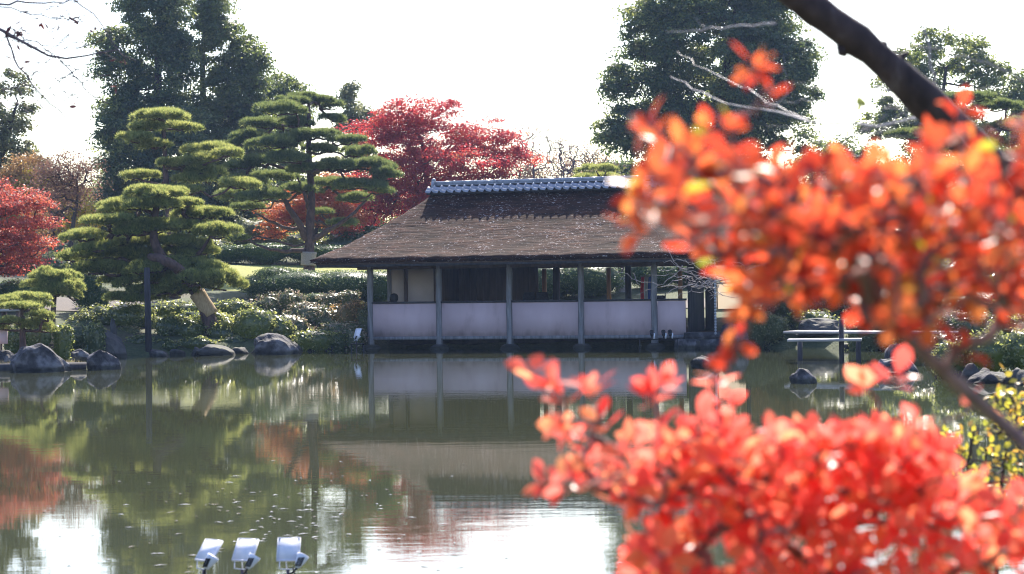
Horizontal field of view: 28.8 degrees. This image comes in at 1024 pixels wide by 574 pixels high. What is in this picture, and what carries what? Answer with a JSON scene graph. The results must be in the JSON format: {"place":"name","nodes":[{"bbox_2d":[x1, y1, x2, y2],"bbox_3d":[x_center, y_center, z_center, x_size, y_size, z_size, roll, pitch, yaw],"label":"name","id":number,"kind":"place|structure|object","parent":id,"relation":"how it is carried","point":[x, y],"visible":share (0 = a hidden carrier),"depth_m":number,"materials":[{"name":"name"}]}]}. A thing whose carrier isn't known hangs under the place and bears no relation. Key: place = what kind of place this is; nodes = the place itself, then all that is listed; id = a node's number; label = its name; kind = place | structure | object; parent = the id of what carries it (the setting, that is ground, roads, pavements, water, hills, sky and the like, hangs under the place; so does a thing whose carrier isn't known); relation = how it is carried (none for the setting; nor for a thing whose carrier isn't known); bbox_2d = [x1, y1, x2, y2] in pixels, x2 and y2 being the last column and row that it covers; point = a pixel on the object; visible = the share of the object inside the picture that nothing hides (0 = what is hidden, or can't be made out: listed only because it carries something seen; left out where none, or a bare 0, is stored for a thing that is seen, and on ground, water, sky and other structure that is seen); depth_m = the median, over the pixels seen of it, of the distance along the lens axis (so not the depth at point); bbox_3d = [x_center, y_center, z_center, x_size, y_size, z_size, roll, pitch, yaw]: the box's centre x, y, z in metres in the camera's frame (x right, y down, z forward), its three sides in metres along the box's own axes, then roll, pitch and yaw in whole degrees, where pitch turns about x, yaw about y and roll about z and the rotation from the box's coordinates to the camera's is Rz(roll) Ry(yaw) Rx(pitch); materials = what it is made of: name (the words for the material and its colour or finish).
{"place":"outdoors","nodes":[
{"label":"outdoors","id":0,"kind":"place"},
{"bbox_2d":[197,264,385,291],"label":"lawn","id":1,"kind":"structure","parent":0,"point":[244,271],"depth_m":74.21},
{"bbox_2d":[4,297,760,310],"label":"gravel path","id":2,"kind":"structure","parent":0,"point":[64,303],"depth_m":60.14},
{"bbox_2d":[0,225,1019,372],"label":"ground","id":3,"kind":"structure","parent":0,"point":[139,349],"depth_m":55.45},
{"bbox_2d":[0,278,34,311],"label":"clipped hedge","id":4,"kind":"object","parent":3,"relation":"on","point":[8,286],"visible":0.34,"depth_m":58.00,"materials":[{"name":"green plant"}]},
{"bbox_2d":[0,68,44,219],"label":"camphor tree","id":5,"kind":"object","parent":3,"relation":"on","point":[15,125],"visible":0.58,"depth_m":79.73,"materials":[{"name":"green plant"}]},
{"bbox_2d":[0,193,55,250],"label":"autumn tree","id":6,"kind":"object","parent":3,"relation":"on","point":[44,231],"visible":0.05,"depth_m":81.20,"materials":[{"name":"red plant"}]},
{"bbox_2d":[0,290,59,348],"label":"pine tree","id":7,"kind":"object","parent":3,"relation":"on","point":[37,301],"visible":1,"depth_m":46.39,"materials":[{"name":"green plant"}]},
{"bbox_2d":[0,177,69,276],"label":"maple tree","id":8,"kind":"object","parent":3,"relation":"on","point":[10,202],"visible":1,"depth_m":57.66,"materials":[{"name":"red plant"}]},
{"bbox_2d":[0,150,70,242],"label":"autumn tree","id":9,"kind":"object","parent":3,"relation":"on","point":[15,169],"visible":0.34,"depth_m":76.39,"materials":[{"name":"brown plant"}]},
{"bbox_2d":[0,251,70,272],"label":"shrub","id":10,"kind":"object","parent":3,"relation":"on","point":[58,264],"visible":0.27,"depth_m":69.34,"materials":[{"name":"green plant"}]},
{"bbox_2d":[3,324,74,361],"bbox_3d":[-11.558,1.455,48.348,1.848,1.265,0.819,-1,0,7],"label":"shrub","id":11,"kind":"object","parent":3,"relation":"on","point":[62,340],"visible":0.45,"depth_m":48.28,"materials":[{"name":"green plant"}]},
{"bbox_2d":[0,362,86,370],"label":"edging log","id":12,"kind":"object","parent":3,"relation":"on","point":[73,365],"visible":0.23,"depth_m":43.73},
{"bbox_2d":[20,175,81,248],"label":"autumn tree","id":13,"kind":"object","parent":3,"relation":"on","point":[57,230],"visible":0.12,"depth_m":83.75,"materials":[{"name":"brown plant"}]},
{"bbox_2d":[19,264,87,348],"bbox_3d":[-11.481,0.579,49.925,1.705,2.328,1.550,-1,0,-20],"label":"pine tree","id":14,"kind":"object","parent":3,"relation":"on","point":[57,282],"visible":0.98,"depth_m":49.65,"materials":[{"name":"green plant"}]},
{"bbox_2d":[13,164,103,240],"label":"autumn tree","id":15,"kind":"object","parent":3,"relation":"on","point":[81,213],"visible":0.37,"depth_m":75.91,"materials":[{"name":"brown plant"}]},
{"bbox_2d":[22,145,113,266],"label":"autumn tree","id":16,"kind":"object","parent":3,"relation":"on","point":[73,176],"visible":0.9,"depth_m":71.71,"materials":[{"name":"brown plant"}]},
{"bbox_2d":[0,0,135,127],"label":"bare maple","id":17,"kind":"object","parent":3,"relation":"on","point":[7,33],"visible":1,"depth_m":12.49,"materials":[{"name":"brown plant"}]},
{"bbox_2d":[54,194,107,242],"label":"autumn tree","id":18,"kind":"object","parent":3,"relation":"on","point":[82,224],"visible":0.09,"depth_m":82.94,"materials":[{"name":"brown plant"}]},
{"bbox_2d":[71,321,106,354],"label":"shrub","id":19,"kind":"object","parent":3,"relation":"on","point":[91,337],"visible":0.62,"depth_m":51.24,"materials":[{"name":"green plant"}]},
{"bbox_2d":[72,273,110,311],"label":"clipped hedge","id":20,"kind":"object","parent":3,"relation":"on","point":[93,295],"visible":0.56,"depth_m":58.42,"materials":[{"name":"green plant"}]},
{"bbox_2d":[63,301,157,326],"bbox_3d":[-11.220,0.976,55.962,2.715,1.218,1.881,-1,0,0],"label":"shrub","id":21,"kind":"object","parent":3,"relation":"on","point":[122,314],"visible":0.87,"depth_m":55.42,"materials":[{"name":"green plant"}]},
{"bbox_2d":[101,326,127,356],"bbox_3d":[-10.491,1.501,51.782,0.878,0.984,0.869,-1,0,40],"label":"boulder","id":22,"kind":"object","parent":3,"relation":"on","point":[115,346],"visible":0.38,"depth_m":51.57,"materials":[{"name":"stone"}]},
{"bbox_2d":[77,0,217,232],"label":"evergreen tree","id":23,"kind":"object","parent":3,"relation":"on","point":[164,41],"visible":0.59,"depth_m":85.13,"materials":[{"name":"green plant"}]},
{"bbox_2d":[144,267,151,351],"bbox_3d":[-9.667,0.890,52.901,0.180,2.821,0.176,-1,0,0],"label":"support post","id":24,"kind":"object","parent":3,"relation":"on","point":[148,332],"visible":0.79,"depth_m":52.83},
{"bbox_2d":[53,182,249,335],"bbox_3d":[-9.912,-0.698,54.593,5.605,4.327,3.370,-1,0,0],"label":"pine tree","id":25,"kind":"object","parent":3,"relation":"on","point":[127,240],"visible":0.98,"depth_m":54.24,"materials":[{"name":"green plant"}]},
{"bbox_2d":[153,337,180,349],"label":"shrub","id":26,"kind":"object","parent":3,"relation":"on","point":[168,344],"visible":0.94,"depth_m":53.11,"materials":[{"name":"green plant"}]},
{"bbox_2d":[137,299,198,317],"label":"shrub","id":27,"kind":"object","parent":3,"relation":"on","point":[167,308],"visible":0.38,"depth_m":56.89,"materials":[{"name":"green plant"}]},
{"bbox_2d":[151,313,205,336],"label":"shrub","id":28,"kind":"object","parent":3,"relation":"on","point":[173,325],"visible":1,"depth_m":54.28,"materials":[{"name":"green plant"}]},
{"bbox_2d":[115,105,263,298],"bbox_3d":[-10.147,-2.682,62.944,4.914,6.158,2.762,-1,0,0],"label":"pine tree","id":29,"kind":"object","parent":3,"relation":"on","point":[194,167],"visible":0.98,"depth_m":62.66,"materials":[{"name":"green plant"}]},
{"bbox_2d":[177,335,216,349],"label":"shrub","id":30,"kind":"object","parent":3,"relation":"on","point":[200,341],"visible":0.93,"depth_m":53.13,"materials":[{"name":"green plant"}]},
{"bbox_2d":[166,231,235,257],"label":"shrub","id":31,"kind":"object","parent":3,"relation":"on","point":[220,242],"visible":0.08,"depth_m":79.38,"materials":[{"name":"green plant"}]},
{"bbox_2d":[188,309,235,337],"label":"shrub","id":32,"kind":"object","parent":3,"relation":"on","point":[219,329],"visible":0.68,"depth_m":54.34,"materials":[{"name":"green plant"}]},
{"bbox_2d":[174,0,279,230],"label":"evergreen tree","id":33,"kind":"object","parent":3,"relation":"on","point":[243,78],"visible":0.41,"depth_m":87.06,"materials":[{"name":"green plant"}]},
{"bbox_2d":[213,297,266,315],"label":"shrub","id":34,"kind":"object","parent":3,"relation":"on","point":[232,306],"visible":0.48,"depth_m":57.18,"materials":[{"name":"green plant"}]},
{"bbox_2d":[220,212,287,244],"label":"shrub","id":35,"kind":"object","parent":3,"relation":"on","point":[248,226],"visible":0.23,"depth_m":81.34,"materials":[{"name":"green plant"}]},
{"bbox_2d":[227,304,297,338],"bbox_3d":[-6.865,1.024,54.533,1.406,1.102,1.810,-1,0,43],"label":"shrub","id":36,"kind":"object","parent":3,"relation":"on","point":[248,323],"visible":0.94,"depth_m":54.07,"materials":[{"name":"green plant"}]},
{"bbox_2d":[232,170,316,234],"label":"evergreen tree","id":37,"kind":"object","parent":3,"relation":"on","point":[281,182],"visible":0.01,"depth_m":91.44,"materials":[{"name":"green plant"}]},
{"bbox_2d":[209,242,344,264],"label":"clipped hedge","id":38,"kind":"object","parent":3,"relation":"on","point":[251,252],"visible":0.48,"depth_m":76.18,"materials":[{"name":"green plant"}]},
{"bbox_2d":[249,288,309,315],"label":"shrub","id":39,"kind":"object","parent":3,"relation":"on","point":[272,303],"visible":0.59,"depth_m":57.22,"materials":[{"name":"green plant"}]},
{"bbox_2d":[258,70,318,193],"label":"evergreen tree","id":40,"kind":"object","parent":3,"relation":"on","point":[282,80],"visible":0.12,"depth_m":96.10,"materials":[{"name":"green plant"}]},
{"bbox_2d":[277,311,314,334],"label":"shrub","id":41,"kind":"object","parent":3,"relation":"on","point":[301,324],"visible":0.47,"depth_m":55.01,"materials":[{"name":"green plant"}]},
{"bbox_2d":[277,232,326,244],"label":"shrub","id":42,"kind":"object","parent":3,"relation":"on","point":[294,239],"visible":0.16,"depth_m":81.95,"materials":[{"name":"green plant"}]},
{"bbox_2d":[213,89,405,271],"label":"pine tree","id":43,"kind":"object","parent":3,"relation":"on","point":[380,170],"visible":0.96,"depth_m":70.67,"materials":[{"name":"green plant"}]},
{"bbox_2d":[282,300,336,330],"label":"shrub","id":44,"kind":"object","parent":3,"relation":"on","point":[313,314],"visible":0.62,"depth_m":55.79,"materials":[{"name":"green plant"}]},
{"bbox_2d":[238,266,386,302],"bbox_3d":[-6.083,-0.029,63.590,5.596,1.373,2.507,-1,0,0],"label":"clipped hedge","id":45,"kind":"object","parent":3,"relation":"on","point":[278,278],"visible":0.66,"depth_m":62.86,"materials":[{"name":"green plant"}]},
{"bbox_2d":[252,171,378,245],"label":"maple tree","id":46,"kind":"object","parent":3,"relation":"on","point":[281,216],"visible":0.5,"depth_m":79.39,"materials":[{"name":"red plant"}]},
{"bbox_2d":[289,328,349,351],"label":"shrub","id":47,"kind":"object","parent":3,"relation":"on","point":[319,340],"visible":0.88,"depth_m":53.76,"materials":[{"name":"green plant"}]},
{"bbox_2d":[316,230,361,245],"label":"shrub","id":48,"kind":"object","parent":3,"relation":"on","point":[334,240],"visible":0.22,"depth_m":79.52,"materials":[{"name":"green plant"}]},
{"bbox_2d":[315,289,362,309],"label":"shrub","id":49,"kind":"object","parent":3,"relation":"on","point":[331,298],"visible":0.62,"depth_m":58.65,"materials":[{"name":"green plant"}]},
{"bbox_2d":[310,321,368,349],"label":"shrub","id":50,"kind":"object","parent":3,"relation":"on","point":[349,329],"visible":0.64,"depth_m":54.57,"materials":[{"name":"green plant"}]},
{"bbox_2d":[326,298,366,323],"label":"shrub","id":51,"kind":"object","parent":3,"relation":"on","point":[348,312],"visible":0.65,"depth_m":55.61,"materials":[{"name":"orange plant"}]},
{"bbox_2d":[331,79,384,177],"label":"evergreen tree","id":52,"kind":"object","parent":3,"relation":"on","point":[352,107],"visible":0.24,"depth_m":97.78,"materials":[{"name":"green plant"}]},
{"bbox_2d":[355,304,367,345],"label":"shrub","id":53,"kind":"object","parent":3,"relation":"on","point":[362,315],"visible":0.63,"depth_m":55.20,"materials":[{"name":"green plant"}]},
{"bbox_2d":[344,217,391,239],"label":"shrub","id":54,"kind":"object","parent":3,"relation":"on","point":[367,228],"visible":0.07,"depth_m":79.57,"materials":[{"name":"green plant"}]},
{"bbox_2d":[331,94,550,233],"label":"maple tree","id":55,"kind":"object","parent":3,"relation":"on","point":[464,141],"visible":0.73,"depth_m":83.26,"materials":[{"name":"red plant"}]},
{"bbox_2d":[498,147,542,178],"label":"autumn tree","id":56,"kind":"object","parent":3,"relation":"on","point":[528,173],"visible":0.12,"depth_m":98.84,"materials":[{"name":"brown plant"}]},
{"bbox_2d":[310,176,761,348],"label":"pavilion","id":57,"kind":"structure","parent":3,"relation":"on","point":[461,262],"depth_m":54.26,"materials":[{"name":"brown wood"}]},
{"bbox_2d":[640,274,650,298],"bbox_3d":[3.807,0.360,56.532,0.290,1.450,0.290,-1,0,-29],"label":"banner","id":58,"kind":"object","parent":57,"relation":"on","point":[645,283],"visible":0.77,"depth_m":56.55,"materials":[{"name":"fabric"}]},
{"bbox_2d":[508,110,573,178],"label":"bare tree","id":59,"kind":"object","parent":3,"relation":"on","point":[534,169],"visible":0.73,"depth_m":92.00,"materials":[{"name":"brown plant"}]},
{"bbox_2d":[530,151,581,177],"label":"autumn tree","id":60,"kind":"object","parent":3,"relation":"on","point":[548,168],"visible":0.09,"depth_m":99.87,"materials":[{"name":"brown plant"}]},
{"bbox_2d":[530,125,600,177],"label":"bare tree","id":61,"kind":"object","parent":3,"relation":"on","point":[574,161],"visible":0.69,"depth_m":92.84,"materials":[{"name":"brown plant"}]},
{"bbox_2d":[550,135,630,177],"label":"bare tree","id":62,"kind":"object","parent":3,"relation":"on","point":[593,156],"visible":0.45,"depth_m":93.95,"materials":[{"name":"brown plant"}]},
{"bbox_2d":[571,162,620,176],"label":"pine tree","id":63,"kind":"object","parent":3,"relation":"on","point":[606,168],"visible":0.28,"depth_m":69.44,"materials":[{"name":"green plant"}]},
{"bbox_2d":[597,158,640,175],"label":"evergreen tree","id":64,"kind":"object","parent":3,"relation":"on","point":[629,165],"visible":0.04,"depth_m":96.96,"materials":[{"name":"green plant"}]},
{"bbox_2d":[538,266,704,298],"bbox_3d":[3.088,-0.238,63.680,8.228,1.348,3.007,-1,0,-18],"label":"clipped hedge","id":65,"kind":"object","parent":3,"relation":"on","point":[595,281],"visible":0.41,"depth_m":62.60,"materials":[{"name":"green plant"}]},
{"bbox_2d":[674,332,732,348],"bbox_3d":[5.149,1.464,52.060,1.700,0.560,1.170,-1,0,16],"label":"stone step","id":66,"kind":"object","parent":3,"relation":"on","point":[709,340],"visible":0.5,"depth_m":51.67,"materials":[{"name":"stone"}]},
{"bbox_2d":[588,0,830,195],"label":"evergreen tree","id":67,"kind":"object","parent":3,"relation":"on","point":[653,19],"visible":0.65,"depth_m":85.15,"materials":[{"name":"green plant"}]},
{"bbox_2d":[716,282,739,308],"bbox_3d":[6.429,0.320,58.402,0.866,0.919,0.040,-1,0,0],"label":"cloth screen","id":68,"kind":"object","parent":3,"relation":"on","point":[725,302],"visible":0.36,"depth_m":58.40,"materials":[{"name":"beige fabric"}]},
{"bbox_2d":[733,309,791,347],"bbox_3d":[6.465,1.141,51.876,1.589,1.250,0.932,-1,0,-12],"label":"shrub","id":69,"kind":"object","parent":3,"relation":"on","point":[771,328],"visible":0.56,"depth_m":51.61,"materials":[{"name":"green plant"}]},
{"bbox_2d":[505,344,1023,573],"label":"leafy shrub","id":70,"kind":"object","parent":3,"relation":"on","point":[776,493],"visible":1,"depth_m":2.90,"materials":[{"name":"red plant"}]},
{"bbox_2d":[758,286,856,317],"bbox_3d":[8.808,0.285,55.064,4.323,1.356,2.170,-1,0,0],"label":"shrub","id":71,"kind":"object","parent":3,"relation":"on","point":[780,308],"visible":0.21,"depth_m":54.71,"materials":[{"name":"green plant"}]},
{"bbox_2d":[620,221,998,298],"bbox_3d":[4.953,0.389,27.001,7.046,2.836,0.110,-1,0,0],"label":"tree","id":72,"kind":"object","parent":3,"relation":"on","point":[709,280],"visible":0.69,"depth_m":27.00,"materials":[{"name":"brown plant"}]},
{"bbox_2d":[783,309,838,330],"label":"shrub","id":73,"kind":"object","parent":3,"relation":"on","point":[793,321],"visible":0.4,"depth_m":52.32,"materials":[{"name":"green plant"}]},
{"bbox_2d":[603,41,1023,451],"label":"leafy shrub","id":74,"kind":"object","parent":3,"relation":"on","point":[849,241],"visible":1,"depth_m":2.21,"materials":[{"name":"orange plant"}]},
{"bbox_2d":[794,318,845,335],"bbox_3d":[8.020,1.036,51.506,1.414,0.476,1.009,-1,0,0],"label":"boulder","id":75,"kind":"object","parent":3,"relation":"on","point":[819,324],"visible":0.68,"depth_m":51.27,"materials":[{"name":"stone"}]},
{"bbox_2d":[784,132,894,216],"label":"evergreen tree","id":76,"kind":"object","parent":3,"relation":"on","point":[861,151],"visible":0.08,"depth_m":95.40,"materials":[{"name":"green plant"}]},
{"bbox_2d":[666,0,1023,209],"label":"leaning tree","id":77,"kind":"object","parent":3,"relation":"on","point":[914,91],"visible":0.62,"depth_m":5.98,"materials":[{"name":"brown plant"}]},
{"bbox_2d":[838,321,892,350],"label":"shrub","id":78,"kind":"object","parent":3,"relation":"on","point":[869,342],"visible":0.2,"depth_m":48.55,"materials":[{"name":"green plant"}]},
{"bbox_2d":[783,319,957,361],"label":"plank bridge","id":79,"kind":"structure","parent":3,"relation":"on","point":[841,332],"depth_m":42.52,"materials":[{"name":"wood"}]},
{"bbox_2d":[878,357,918,374],"bbox_3d":[7.077,1.577,36.544,0.777,0.616,0.741,-1,0,41],"label":"boulder","id":80,"kind":"object","parent":3,"relation":"on","point":[888,364],"visible":0.27,"depth_m":36.44,"materials":[{"name":"stone"}]},
{"bbox_2d":[832,89,1023,236],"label":"pine tree","id":81,"kind":"object","parent":3,"relation":"on","point":[983,99],"visible":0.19,"depth_m":65.99,"materials":[{"name":"green plant"}]},
{"bbox_2d":[853,24,1015,170],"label":"evergreen tree","id":82,"kind":"object","parent":3,"relation":"on","point":[973,49],"visible":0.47,"depth_m":91.71,"materials":[{"name":"green plant"}]},
{"bbox_2d":[912,330,959,364],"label":"shrub","id":83,"kind":"object","parent":3,"relation":"on","point":[940,338],"visible":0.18,"depth_m":40.16,"materials":[{"name":"green plant"}]},
{"bbox_2d":[934,308,993,341],"bbox_3d":[9.916,1.209,43.081,1.738,1.604,1.292,-1,0,0],"label":"shrub","id":84,"kind":"object","parent":3,"relation":"on","point":[954,322],"visible":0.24,"depth_m":42.71,"materials":[{"name":"green plant"}]},
{"bbox_2d":[960,363,979,379],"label":"edging stone","id":85,"kind":"object","parent":3,"relation":"on","point":[968,371],"visible":0.34,"depth_m":34.11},
{"bbox_2d":[931,328,1023,377],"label":"shrub","id":86,"kind":"object","parent":3,"relation":"on","point":[1006,351],"visible":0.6,"depth_m":34.48,"materials":[{"name":"green plant"}]},
{"bbox_2d":[940,364,1023,573],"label":"yellow sapling","id":87,"kind":"object","parent":3,"relation":"on","point":[1014,411],"visible":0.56,"depth_m":7.96,"materials":[{"name":"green plant"}]},
{"bbox_2d":[967,370,1005,383],"bbox_3d":[7.917,1.581,32.972,0.904,0.403,0.693,-1,0,15],"label":"boulder","id":88,"kind":"object","parent":3,"relation":"on","point":[985,377],"visible":0.37,"depth_m":32.76,"materials":[{"name":"stone"}]},
{"bbox_2d":[978,317,1023,335],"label":"shrub","id":89,"kind":"object","parent":3,"relation":"on","point":[1015,320],"visible":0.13,"depth_m":40.56,"materials":[{"name":"green plant"}]},
{"bbox_2d":[995,67,1023,159],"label":"evergreen tree","id":90,"kind":"object","parent":3,"relation":"on","point":[1015,91],"visible":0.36,"depth_m":95.74,"materials":[{"name":"green plant"}]},
{"bbox_2d":[0,346,1023,573],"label":"pond water","id":91,"kind":"structure","parent":0,"point":[85,452],"depth_m":21.28,"materials":[{"name":"green liquid"}]},
{"bbox_2d":[10,343,71,372],"bbox_3d":[-10.169,1.590,42.956,1.372,0.784,0.893,-1,0,0],"label":"boulder","id":92,"kind":"object","parent":91,"relation":"in","point":[39,357],"visible":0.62,"depth_m":42.61,"materials":[{"name":"stone"}]},
{"bbox_2d":[87,350,121,369],"bbox_3d":[-8.928,1.639,43.591,0.757,0.545,0.498,-1,0,-15],"label":"boulder","id":93,"kind":"object","parent":91,"relation":"in","point":[100,360],"visible":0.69,"depth_m":43.37,"materials":[{"name":"stone"}]},
{"bbox_2d":[194,539,223,573],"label":"solar light","id":94,"kind":"object","parent":91,"relation":"in","point":[208,551],"visible":1,"depth_m":12.02,"materials":[{"name":"white metal"}]},
{"bbox_2d":[194,344,234,355],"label":"boulder","id":95,"kind":"object","parent":91,"relation":"in","point":[211,350],"visible":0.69,"depth_m":51.55,"materials":[{"name":"stone"}]},
{"bbox_2d":[231,538,259,573],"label":"solar light","id":96,"kind":"object","parent":91,"relation":"in","point":[245,549],"visible":1,"depth_m":12.03,"materials":[{"name":"white metal"}]},
{"bbox_2d":[253,333,300,354],"bbox_3d":[-6.149,1.531,51.851,1.273,0.671,0.993,-1,0,0],"label":"boulder","id":97,"kind":"object","parent":91,"relation":"in","point":[271,344],"visible":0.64,"depth_m":51.54,"materials":[{"name":"stone"}]},
{"bbox_2d":[43,460,513,573],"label":"floating leaves","id":98,"kind":"object","parent":91,"relation":"on","point":[275,522],"visible":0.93,"depth_m":14.52,"materials":[{"name":"beige plant"}]},
{"bbox_2d":[276,537,308,573],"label":"solar light","id":99,"kind":"object","parent":91,"relation":"in","point":[288,549],"visible":1,"depth_m":12.02,"materials":[{"name":"white metal"}]},
{"bbox_2d":[639,330,677,349],"bbox_3d":[3.796,1.609,51.623,1.004,1.010,0.388,-1,0,0],"label":"lamp frame","id":100,"kind":"object","parent":91,"relation":"in","point":[663,332],"visible":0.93,"depth_m":51.49,"materials":[{"name":"black metal"}]},
{"bbox_2d":[690,355,708,368],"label":"boulder","id":101,"kind":"object","parent":91,"relation":"in","point":[699,362],"visible":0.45,"depth_m":39.91,"materials":[{"name":"stone"}]},
{"bbox_2d":[720,323,748,341],"bbox_3d":[5.665,1.167,50.852,0.569,0.493,0.616,-1,0,-35],"label":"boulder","id":102,"kind":"object","parent":91,"relation":"on","point":[726,328],"visible":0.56,"depth_m":50.75,"materials":[{"name":"stone"}]},
{"bbox_2d":[789,368,816,383],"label":"boulder","id":103,"kind":"object","parent":91,"relation":"in","point":[802,376],"visible":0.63,"depth_m":33.56,"materials":[{"name":"stone"}]},
{"bbox_2d":[0,0,1023,222],"label":"sky","id":104,"kind":"structure","parent":0,"point":[500,58],"materials":[{"name":"white"}]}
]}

